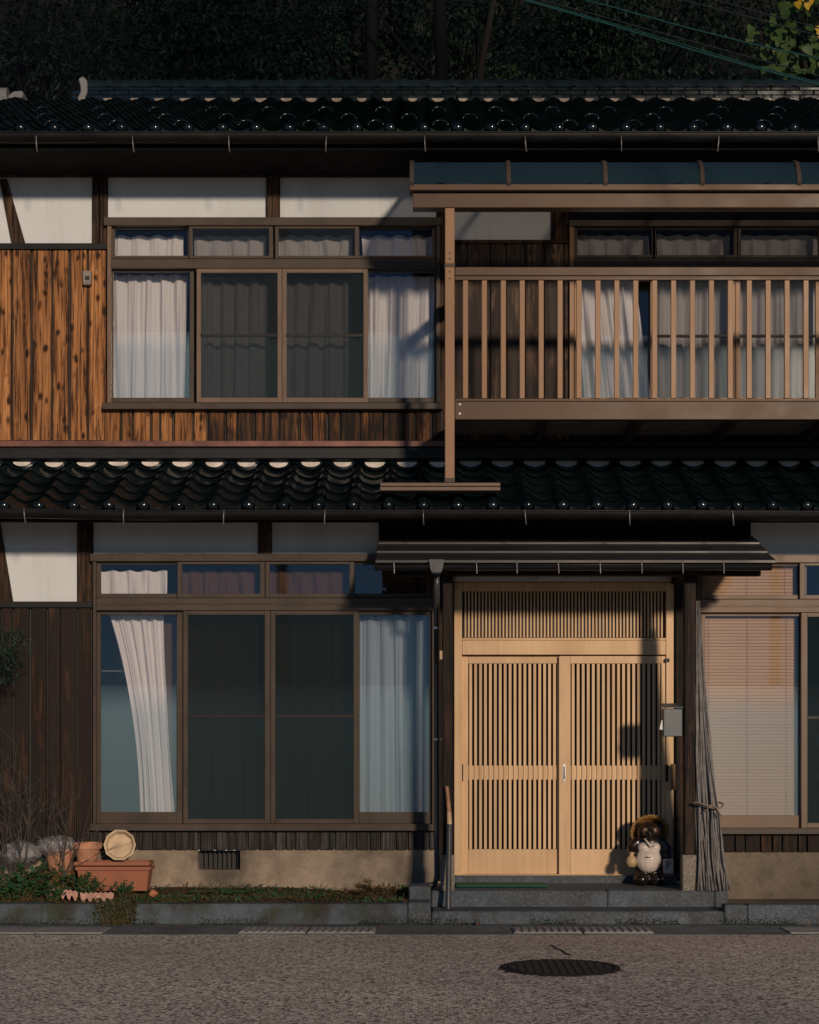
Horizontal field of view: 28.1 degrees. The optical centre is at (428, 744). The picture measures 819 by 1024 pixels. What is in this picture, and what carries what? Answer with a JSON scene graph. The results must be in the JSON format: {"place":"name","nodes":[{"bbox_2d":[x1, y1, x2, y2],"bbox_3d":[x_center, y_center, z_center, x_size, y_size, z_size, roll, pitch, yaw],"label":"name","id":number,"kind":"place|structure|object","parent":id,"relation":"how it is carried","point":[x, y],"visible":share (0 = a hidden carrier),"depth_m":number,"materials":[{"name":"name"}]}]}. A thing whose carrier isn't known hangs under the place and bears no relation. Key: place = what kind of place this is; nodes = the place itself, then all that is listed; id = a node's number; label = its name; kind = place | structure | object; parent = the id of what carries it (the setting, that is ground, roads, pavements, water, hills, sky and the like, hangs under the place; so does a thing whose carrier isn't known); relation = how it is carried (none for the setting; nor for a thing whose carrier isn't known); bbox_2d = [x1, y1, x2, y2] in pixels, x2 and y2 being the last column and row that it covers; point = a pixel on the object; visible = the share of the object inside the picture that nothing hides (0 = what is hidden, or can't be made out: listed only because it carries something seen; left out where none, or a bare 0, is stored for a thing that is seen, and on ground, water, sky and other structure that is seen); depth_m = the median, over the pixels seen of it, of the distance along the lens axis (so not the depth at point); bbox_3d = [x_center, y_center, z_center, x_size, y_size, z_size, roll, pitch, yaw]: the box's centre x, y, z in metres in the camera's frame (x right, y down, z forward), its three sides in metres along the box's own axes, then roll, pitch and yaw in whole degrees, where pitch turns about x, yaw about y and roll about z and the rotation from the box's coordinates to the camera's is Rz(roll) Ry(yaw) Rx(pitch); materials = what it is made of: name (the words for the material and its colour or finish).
{"place":"outdoors","nodes":[
{"label":"outdoors","id":0,"kind":"place"},
{"bbox_2d":[0,625,33,685],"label":"leafy branch","id":1,"kind":"object","parent":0,"point":[8,648],"visible":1,"depth_m":12.54,"materials":[{"name":"green plant"}]},
{"bbox_2d":[0,935,818,1023],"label":"road","id":2,"kind":"structure","parent":0,"point":[357,979],"depth_m":9.22,"materials":[{"name":"grey asphalt"}]},
{"bbox_2d":[500,959,620,976],"bbox_3d":[0.782,1.327,9.730,0.718,0.014,0.718,0,0,0],"label":"manhole cover","id":3,"kind":"object","parent":2,"relation":"on","point":[561,967],"visible":1,"depth_m":9.68,"materials":[{"name":"metal"}]},
{"bbox_2d":[0,0,818,99],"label":"hill","id":4,"kind":"structure","parent":0,"point":[735,68],"depth_m":39.18,"materials":[{"name":"green plant"}]},
{"bbox_2d":[96,0,433,79],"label":"forest tree","id":5,"kind":"object","parent":4,"relation":"on","point":[272,8],"visible":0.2,"depth_m":25.31,"materials":[{"name":"green plant"}]},
{"bbox_2d":[215,0,488,79],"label":"forest tree","id":6,"kind":"object","parent":4,"relation":"on","point":[354,55],"visible":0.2,"depth_m":22.46,"materials":[{"name":"green plant"}]},
{"bbox_2d":[290,0,449,79],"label":"bare tree","id":7,"kind":"object","parent":4,"relation":"on","point":[371,43],"visible":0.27,"depth_m":22.12,"materials":[{"name":"brown plant"}]},
{"bbox_2d":[368,0,521,79],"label":"bare tree","id":8,"kind":"object","parent":4,"relation":"on","point":[440,46],"visible":0.24,"depth_m":21.73,"materials":[{"name":"brown plant"}]},
{"bbox_2d":[352,0,566,79],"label":"forest tree","id":9,"kind":"object","parent":4,"relation":"on","point":[458,54],"visible":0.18,"depth_m":27.90,"materials":[{"name":"green plant"}]},
{"bbox_2d":[327,0,675,79],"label":"forest tree","id":10,"kind":"object","parent":4,"relation":"on","point":[477,70],"visible":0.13,"depth_m":23.76,"materials":[{"name":"green plant"}]},
{"bbox_2d":[495,62,521,79],"bbox_3d":[0.900,-6.477,18.610,0.279,2.613,0.280,0,0,21],"label":"shrub","id":11,"kind":"object","parent":4,"relation":"on","point":[513,68],"visible":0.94,"depth_m":18.59,"materials":[{"name":"green plant"}]},
{"bbox_2d":[487,0,692,79],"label":"forest tree","id":12,"kind":"object","parent":4,"relation":"on","point":[585,24],"visible":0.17,"depth_m":22.11,"materials":[{"name":"green plant"}]},
{"bbox_2d":[481,0,778,79],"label":"forest tree","id":13,"kind":"object","parent":4,"relation":"on","point":[673,60],"visible":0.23,"depth_m":27.43,"materials":[{"name":"green plant"}]},
{"bbox_2d":[593,0,818,79],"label":"forest tree","id":14,"kind":"object","parent":4,"relation":"on","point":[709,63],"visible":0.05,"depth_m":22.33,"materials":[{"name":"green plant"}]},
{"bbox_2d":[709,0,818,79],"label":"forest tree","id":15,"kind":"object","parent":4,"relation":"on","point":[775,9],"visible":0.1,"depth_m":24.90,"materials":[{"name":"green plant"}]},
{"bbox_2d":[745,0,818,79],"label":"climbing vine","id":16,"kind":"object","parent":4,"relation":"on","point":[773,32],"visible":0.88,"depth_m":19.45,"materials":[{"name":"green plant"}]},
{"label":"ground","id":17,"kind":"structure","parent":0,"visible":0},
{"bbox_2d":[0,88,27,99],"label":"neighbour roof","id":18,"kind":"structure","parent":17,"relation":"on","point":[5,93],"depth_m":18.21,"materials":[{"name":"grey tile"}]},
{"bbox_2d":[0,77,818,908],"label":"traditional house","id":19,"kind":"structure","parent":17,"relation":"on","point":[536,517],"depth_m":13.20,"materials":[{"name":"brown wood"}]},
{"bbox_2d":[101,570,166,593],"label":"curtain","id":20,"kind":"object","parent":19,"relation":"hanging from","point":[133,582],"visible":0.73,"depth_m":13.31,"materials":[{"name":"white fabric"}]},
{"bbox_2d":[110,615,174,811],"bbox_3d":[-2.319,-0.187,13.311,0.545,1.747,0.082,0,0,0],"label":"curtain","id":21,"kind":"object","parent":19,"relation":"hanging from","point":[140,639],"visible":0.94,"depth_m":13.31,"materials":[{"name":"white fabric"}]},
{"bbox_2d":[115,235,182,255],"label":"curtain","id":22,"kind":"object","parent":19,"relation":"hanging from","point":[142,245],"visible":0.69,"depth_m":13.77,"materials":[{"name":"white fabric"}]},
{"bbox_2d":[114,274,187,397],"bbox_3d":[-2.355,-3.401,13.767,0.653,1.096,0.115,0,0,0],"label":"curtain","id":23,"kind":"object","parent":19,"relation":"hanging from","point":[150,315],"visible":0.91,"depth_m":13.77,"materials":[{"name":"white fabric"}]},
{"bbox_2d":[164,615,264,818],"bbox_3d":[-1.735,-0.193,13.372,0.846,1.743,0.088,0,0,0],"label":"curtain","id":24,"kind":"object","parent":19,"relation":"hanging from","point":[226,755],"visible":0.82,"depth_m":13.37,"materials":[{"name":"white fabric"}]},
{"bbox_2d":[183,570,259,593],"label":"curtain","id":25,"kind":"object","parent":19,"relation":"hanging from","point":[222,582],"visible":0.69,"depth_m":13.31,"materials":[{"name":"purple fabric"}]},
{"bbox_2d":[194,236,265,255],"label":"curtain","id":26,"kind":"object","parent":19,"relation":"hanging from","point":[228,246],"visible":0.69,"depth_m":13.77,"materials":[{"name":"white fabric"}]},
{"bbox_2d":[201,276,269,397],"bbox_3d":[-1.607,-3.393,13.774,0.665,1.079,0.116,0,0,0],"label":"curtain","id":27,"kind":"object","parent":19,"relation":"hanging from","point":[235,367],"visible":0.81,"depth_m":13.77,"materials":[{"name":"grey fabric"}]},
{"bbox_2d":[90,554,433,830],"bbox_3d":[-1.320,-0.415,13.145,2.772,2.214,0.140,0,0,0],"label":"lower window","id":28,"kind":"structure","parent":19,"relation":"in","point":[182,605],"depth_m":13.11,"materials":[{"name":"brown wood"}]},
{"bbox_2d":[102,217,441,410],"bbox_3d":[-1.291,-3.565,13.605,2.809,1.591,0.140,0,0,0],"label":"upper window","id":29,"kind":"structure","parent":19,"relation":"in","point":[278,268],"depth_m":13.57,"materials":[{"name":"brown wood"}]},
{"bbox_2d":[270,570,348,593],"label":"curtain","id":30,"kind":"object","parent":19,"relation":"hanging from","point":[310,582],"visible":0.64,"depth_m":13.31,"materials":[{"name":"fabric"}]},
{"bbox_2d":[276,615,353,818],"bbox_3d":[-0.937,-0.193,13.367,0.696,1.743,0.074,0,0,0],"label":"curtain","id":31,"kind":"object","parent":19,"relation":"hanging from","point":[314,756],"visible":0.83,"depth_m":13.37,"materials":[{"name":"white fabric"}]},
{"bbox_2d":[279,235,351,255],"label":"curtain","id":32,"kind":"object","parent":19,"relation":"hanging from","point":[309,245],"visible":0.66,"depth_m":13.77,"materials":[{"name":"white fabric"}]},
{"bbox_2d":[287,277,360,397],"bbox_3d":[-0.899,-3.384,13.761,0.676,1.062,0.141,0,0,0],"label":"curtain","id":33,"kind":"object","parent":19,"relation":"hanging from","point":[319,367],"visible":0.73,"depth_m":13.77,"materials":[{"name":"grey fabric"}]},
{"bbox_2d":[357,570,426,593],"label":"curtain","id":34,"kind":"object","parent":19,"relation":"hanging from","point":[377,582],"visible":0.61,"depth_m":13.31,"materials":[{"name":"fabric"}]},
{"bbox_2d":[360,615,428,811],"bbox_3d":[-0.289,-0.187,13.316,0.578,1.725,0.114,0,0,0],"label":"curtain","id":35,"kind":"object","parent":19,"relation":"hanging from","point":[394,667],"visible":0.79,"depth_m":13.31,"materials":[{"name":"white fabric"}]},
{"bbox_2d":[362,235,431,255],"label":"curtain","id":36,"kind":"object","parent":19,"relation":"hanging from","point":[399,245],"visible":0.59,"depth_m":13.77,"materials":[{"name":"white fabric"}]},
{"bbox_2d":[368,276,433,397],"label":"curtain","id":37,"kind":"object","parent":19,"relation":"hanging from","point":[400,322],"visible":0.89,"depth_m":13.77,"materials":[{"name":"white fabric"}]},
{"bbox_2d":[462,656,558,873],"bbox_3d":[0.654,0.171,13.273,0.822,1.766,0.072,0,0,0],"label":"sliding door","id":38,"kind":"structure","parent":19,"relation":"in","point":[510,704],"depth_m":13.25,"materials":[{"name":"beige wood"}]},
{"bbox_2d":[454,582,673,874],"bbox_3d":[1.091,-0.115,13.245,1.771,2.375,0.150,0,0,0],"label":"door frame","id":39,"kind":"structure","parent":19,"relation":"in","point":[491,618],"depth_m":13.20,"materials":[{"name":"beige wood"}]},
{"bbox_2d":[559,656,665,873],"bbox_3d":[1.491,0.171,13.230,0.880,1.760,0.072,0,0,0],"label":"sliding door","id":40,"kind":"structure","parent":19,"relation":"in","point":[612,746],"depth_m":13.20,"materials":[{"name":"beige wood"}]},
{"bbox_2d":[577,235,648,254],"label":"curtain","id":41,"kind":"object","parent":19,"relation":"hanging from","point":[614,245],"visible":0.68,"depth_m":13.77,"materials":[{"name":"white fabric"}]},
{"bbox_2d":[582,282,649,397],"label":"curtain","id":42,"kind":"object","parent":19,"relation":"hanging from","point":[607,338],"visible":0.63,"depth_m":13.77,"materials":[{"name":"white fabric"}]},
{"bbox_2d":[523,0,818,84],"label":"power cable","id":43,"kind":"object","parent":19,"relation":"attached to","point":[676,44],"visible":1,"depth_m":11.62,"materials":[{"name":"rubber"}]},
{"bbox_2d":[660,703,682,736],"bbox_3d":[1.845,-0.185,12.496,0.177,0.255,0.117,0,0,0],"label":"mailbox","id":44,"kind":"object","parent":19,"relation":"attached to","point":[671,724],"visible":1,"depth_m":12.45,"materials":[{"name":"metal"}]},
{"bbox_2d":[529,0,818,82],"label":"power cable","id":45,"kind":"object","parent":19,"relation":"attached to","point":[679,43],"visible":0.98,"depth_m":11.71,"materials":[{"name":"rubber"}]},
{"bbox_2d":[541,0,818,75],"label":"power cable","id":46,"kind":"object","parent":19,"relation":"attached to","point":[684,39],"visible":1,"depth_m":11.65,"materials":[{"name":"rubber"}]},
{"bbox_2d":[657,282,726,397],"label":"curtain","id":47,"kind":"object","parent":19,"relation":"hanging from","point":[682,344],"visible":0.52,"depth_m":13.77,"materials":[{"name":"white fabric"}]},
{"bbox_2d":[656,234,729,254],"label":"curtain","id":48,"kind":"object","parent":19,"relation":"hanging from","point":[712,244],"visible":0.67,"depth_m":13.77,"materials":[{"name":"white fabric"}]},
{"bbox_2d":[569,220,818,398],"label":"balcony window","id":49,"kind":"structure","parent":19,"relation":"in","point":[653,260],"depth_m":13.57,"materials":[{"name":"brown wood"}]},
{"bbox_2d":[585,0,818,58],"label":"power cable","id":50,"kind":"object","parent":19,"relation":"attached to","point":[705,32],"visible":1,"depth_m":11.47,"materials":[{"name":"rubber"}]},
{"bbox_2d":[705,616,795,814],"bbox_3d":[2.572,-0.236,13.224,0.785,1.685,0.033,0,0,0],"label":"venetian blind","id":51,"kind":"object","parent":19,"relation":"attached to","point":[753,732],"visible":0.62,"depth_m":13.23,"materials":[{"name":"plastic"}]},
{"bbox_2d":[706,566,794,594],"bbox_3d":[2.567,-1.300,13.224,0.774,0.329,0.033,0,0,0],"label":"venetian blind","id":52,"kind":"object","parent":19,"relation":"attached to","point":[785,576],"visible":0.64,"depth_m":13.23,"materials":[{"name":"plastic"}]},
{"bbox_2d":[682,0,818,35],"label":"power cable","id":53,"kind":"object","parent":19,"relation":"attached to","point":[751,18],"visible":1,"depth_m":11.49,"materials":[{"name":"rubber"}]},
{"bbox_2d":[696,555,818,833],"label":"right window","id":54,"kind":"structure","parent":19,"relation":"in","point":[803,605],"depth_m":13.11,"materials":[{"name":"brown wood"}]},
{"bbox_2d":[715,0,818,28],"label":"power cable","id":55,"kind":"object","parent":19,"relation":"attached to","point":[767,14],"visible":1,"depth_m":11.36,"materials":[{"name":"rubber"}]},
{"bbox_2d":[740,282,814,397],"bbox_3d":[2.928,-3.404,13.768,0.699,1.137,0.139,0,0,0],"label":"curtain","id":56,"kind":"object","parent":19,"relation":"hanging from","point":[777,344],"visible":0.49,"depth_m":13.77,"materials":[{"name":"white fabric"}]},
{"bbox_2d":[741,235,817,254],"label":"curtain","id":57,"kind":"object","parent":19,"relation":"hanging from","point":[781,245],"visible":0.69,"depth_m":13.77,"materials":[{"name":"white fabric"}]},
{"bbox_2d":[0,884,818,923],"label":"kerb","id":58,"kind":"structure","parent":17,"relation":"on","point":[419,904],"depth_m":12.04,"materials":[{"name":"concrete"}]},
{"bbox_2d":[0,881,408,902],"bbox_3d":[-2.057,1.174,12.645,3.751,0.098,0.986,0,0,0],"label":"ground cover","id":59,"kind":"object","parent":58,"relation":"on","point":[366,899],"visible":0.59,"depth_m":12.55,"materials":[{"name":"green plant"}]},
{"bbox_2d":[0,858,62,901],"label":"leafy plant","id":60,"kind":"object","parent":59,"relation":"on","point":[10,892],"visible":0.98,"depth_m":12.32,"materials":[{"name":"green plant"}]},
{"bbox_2d":[9,863,70,899],"bbox_3d":[-2.941,1.042,12.416,0.457,0.283,0.292,0,0,0],"label":"leafy plant","id":61,"kind":"object","parent":59,"relation":"on","point":[52,884],"visible":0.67,"depth_m":12.42,"materials":[{"name":"green plant"}]},
{"bbox_2d":[39,883,68,901],"bbox_3d":[-2.814,1.113,12.285,0.220,0.138,0.120,0,0,9],"label":"leafy plant","id":62,"kind":"object","parent":59,"relation":"on","point":[57,892],"visible":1,"depth_m":12.28,"materials":[{"name":"green plant"}]},
{"bbox_2d":[36,869,76,889],"bbox_3d":[-2.933,1.073,12.870,0.299,0.155,0.288,0,0,0],"label":"planter","id":63,"kind":"object","parent":59,"relation":"on","point":[73,871],"visible":0.25,"depth_m":12.75,"materials":[{"name":"ceramic"}]},
{"bbox_2d":[34,835,76,870],"bbox_3d":[-2.935,0.853,12.908,0.347,0.284,0.301,0,0,0],"label":"flower pot","id":64,"kind":"object","parent":63,"relation":"on","point":[51,859],"visible":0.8,"depth_m":12.82,"materials":[{"name":"ceramic"}]},
{"bbox_2d":[47,887,77,900],"bbox_3d":[-2.762,1.127,12.369,0.233,0.115,0.018,0,0,0],"label":"lawn edging","id":65,"kind":"object","parent":59,"relation":"on","point":[70,893],"visible":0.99,"depth_m":12.36,"materials":[{"name":"ceramic"}]},
{"bbox_2d":[0,729,130,889],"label":"bare shrub","id":66,"kind":"object","parent":59,"relation":"on","point":[19,838],"visible":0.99,"depth_m":12.70,"materials":[{"name":"brown plant"}]},
{"bbox_2d":[0,840,42,863],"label":"plastic bundle","id":67,"kind":"object","parent":66,"relation":"on","point":[31,852],"visible":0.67,"depth_m":12.79,"materials":[{"name":"grey plastic"}]},
{"bbox_2d":[63,871,107,897],"bbox_3d":[-2.648,1.080,12.621,0.360,0.206,0.281,0,0,0],"label":"leafy plant","id":68,"kind":"object","parent":59,"relation":"on","point":[79,885],"visible":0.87,"depth_m":12.59,"materials":[{"name":"green plant"}]},
{"bbox_2d":[80,892,113,901],"bbox_3d":[-2.487,1.149,12.289,0.255,0.083,0.018,0,0,0],"label":"lawn edging","id":69,"kind":"object","parent":59,"relation":"on","point":[90,896],"visible":0.73,"depth_m":12.28,"materials":[{"name":"ceramic"}]},
{"bbox_2d":[75,865,154,890],"bbox_3d":[-2.467,1.054,12.900,0.588,0.192,0.228,0,0,0],"label":"planter","id":70,"kind":"object","parent":59,"relation":"on","point":[140,877],"visible":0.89,"depth_m":12.81,"materials":[{"name":"ceramic"}]},
{"bbox_2d":[74,860,153,865],"bbox_3d":[-2.475,0.938,12.900,0.593,0.035,0.228,0,0,0],"label":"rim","id":71,"kind":"object","parent":70,"relation":"on","point":[122,863],"visible":0.88,"depth_m":12.79,"materials":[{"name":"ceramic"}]},
{"bbox_2d":[72,842,102,861],"bbox_3d":[-2.683,0.848,12.880,0.236,0.145,0.236,0,0,0],"label":"flower pot","id":72,"kind":"object","parent":71,"relation":"on","point":[87,849],"visible":0.94,"depth_m":12.80,"materials":[{"name":"ceramic"}]},
{"bbox_2d":[104,830,135,859],"bbox_3d":[-2.436,0.796,12.965,0.252,0.240,0.163,0,0,0],"label":"tipped bowl pot","id":73,"kind":"object","parent":71,"relation":"on","point":[114,838],"visible":0.99,"depth_m":12.95,"materials":[{"name":"ceramic"}]},
{"bbox_2d":[91,898,150,925],"bbox_3d":[-2.255,1.238,12.000,0.443,0.222,0.102,0,0,0],"label":"hanging weed","id":74,"kind":"object","parent":59,"relation":"on","point":[114,915],"visible":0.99,"depth_m":11.99,"materials":[{"name":"green plant"}]},
{"bbox_2d":[110,880,134,896],"bbox_3d":[-2.341,1.114,12.600,0.138,0.137,0.186,0,0,32],"label":"leafy plant","id":75,"kind":"object","parent":59,"relation":"on","point":[123,889],"visible":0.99,"depth_m":12.59,"materials":[{"name":"green plant"}]},
{"bbox_2d":[149,889,157,896],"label":"fallen leaf","id":76,"kind":"object","parent":59,"relation":"on","point":[153,893],"visible":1,"depth_m":12.46,"materials":[{"name":"orange plant"}]},
{"bbox_2d":[188,884,270,895],"bbox_3d":[-1.556,1.139,12.729,0.657,0.090,0.353,0,0,0],"label":"leafy plant","id":77,"kind":"object","parent":59,"relation":"on","point":[233,892],"visible":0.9,"depth_m":12.75,"materials":[{"name":"green plant"}]},
{"bbox_2d":[351,878,399,896],"bbox_3d":[-0.412,1.108,12.708,0.384,0.150,0.257,0,0,0],"label":"leafy plant","id":78,"kind":"object","parent":59,"relation":"on","point":[368,889],"visible":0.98,"depth_m":12.67,"materials":[{"name":"green plant"}]},
{"bbox_2d":[399,884,408,894],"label":"leafy plant","id":79,"kind":"object","parent":59,"relation":"on","point":[404,889],"visible":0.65,"depth_m":12.73,"materials":[{"name":"green plant"}]},
{"bbox_2d":[21,887,809,927],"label":"fallen leaves","id":80,"kind":"object","parent":59,"relation":"on","point":[347,891],"visible":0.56,"depth_m":12.52,"materials":[{"name":"brown plant"}]},
{"bbox_2d":[0,924,818,934],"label":"street gutter","id":81,"kind":"object","parent":17,"relation":"on","point":[466,929],"visible":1,"depth_m":11.78,"materials":[{"name":"concrete"}]},
{"bbox_2d":[0,927,44,933],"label":"drain cover","id":82,"kind":"object","parent":81,"relation":"on","point":[18,930],"visible":0.81,"depth_m":11.59,"materials":[{"name":"concrete"}]},
{"bbox_2d":[36,927,110,933],"bbox_3d":[-2.521,1.329,11.635,0.464,0.022,0.330,0,0,0],"label":"drain cover","id":83,"kind":"object","parent":81,"relation":"on","point":[73,930],"visible":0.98,"depth_m":11.59,"materials":[{"name":"concrete"}]},
{"bbox_2d":[238,927,307,933],"bbox_3d":[-1.099,1.326,11.635,0.468,0.028,0.330,0,0,0],"label":"drain cover","id":84,"kind":"object","parent":81,"relation":"on","point":[273,930],"visible":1,"depth_m":11.53,"materials":[{"name":"metal"}]},
{"bbox_2d":[307,927,375,933],"bbox_3d":[-0.614,1.326,11.635,0.473,0.028,0.330,0,0,0],"label":"drain cover","id":85,"kind":"object","parent":81,"relation":"on","point":[342,930],"visible":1,"depth_m":11.53,"materials":[{"name":"metal"}]},
{"bbox_2d":[0,918,798,924],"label":"kerb moss","id":86,"kind":"object","parent":81,"relation":"on","point":[156,923],"visible":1,"depth_m":12.03,"materials":[{"name":"green plant"}]},
{"bbox_2d":[512,927,581,933],"bbox_3d":[0.836,1.326,11.635,0.478,0.028,0.330,0,0,0],"label":"drain cover","id":87,"kind":"object","parent":81,"relation":"on","point":[546,930],"visible":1,"depth_m":11.53,"materials":[{"name":"metal"}]},
{"bbox_2d":[580,927,653,933],"bbox_3d":[1.333,1.326,11.635,0.488,0.028,0.330,0,0,0],"label":"drain cover","id":88,"kind":"object","parent":81,"relation":"on","point":[616,930],"visible":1,"depth_m":11.53,"materials":[{"name":"metal"}]},
{"bbox_2d":[780,927,818,933],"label":"drain cover","id":89,"kind":"object","parent":81,"relation":"on","point":[803,930],"visible":0.95,"depth_m":11.59,"materials":[{"name":"concrete"}]},
{"bbox_2d":[431,883,727,923],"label":"entrance steps","id":90,"kind":"structure","parent":17,"relation":"on","point":[594,903],"depth_m":12.39,"materials":[{"name":"stone"}]},
{"bbox_2d":[445,786,451,908],"bbox_3d":[0.149,0.776,12.303,0.058,0.918,0.247,0,0,0],"label":"leaning pole","id":91,"kind":"object","parent":90,"relation":"on","point":[448,858],"visible":1,"depth_m":12.29,"materials":[{"name":"brown wood"}]},
{"bbox_2d":[455,882,547,886],"bbox_3d":[0.567,1.101,12.840,0.710,0.014,0.280,0,0,0],"label":"door mat","id":92,"kind":"object","parent":90,"relation":"on","point":[501,884],"depth_m":12.77,"materials":[{"name":"green fabric"}]},
{"bbox_2d":[626,814,672,885],"bbox_3d":[1.734,0.837,12.942,0.380,0.571,0.329,0,0,0],"label":"raccoon dog statue","id":93,"kind":"object","parent":90,"relation":"on","point":[650,853],"visible":1,"depth_m":12.85,"materials":[{"name":"brown ceramic"}]},
{"bbox_2d":[690,601,730,890],"bbox_3d":[2.133,0.010,12.446,0.306,2.199,0.265,0,0,0],"label":"brushwood bundle","id":94,"kind":"object","parent":90,"relation":"on","point":[711,873],"visible":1,"depth_m":12.42,"materials":[{"name":"wood"}]},
{"bbox_2d":[728,899,818,903],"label":"side strip","id":95,"kind":"object","parent":17,"relation":"on","point":[743,901],"depth_m":12.96,"materials":[{"name":"grey concrete"}]}
]}

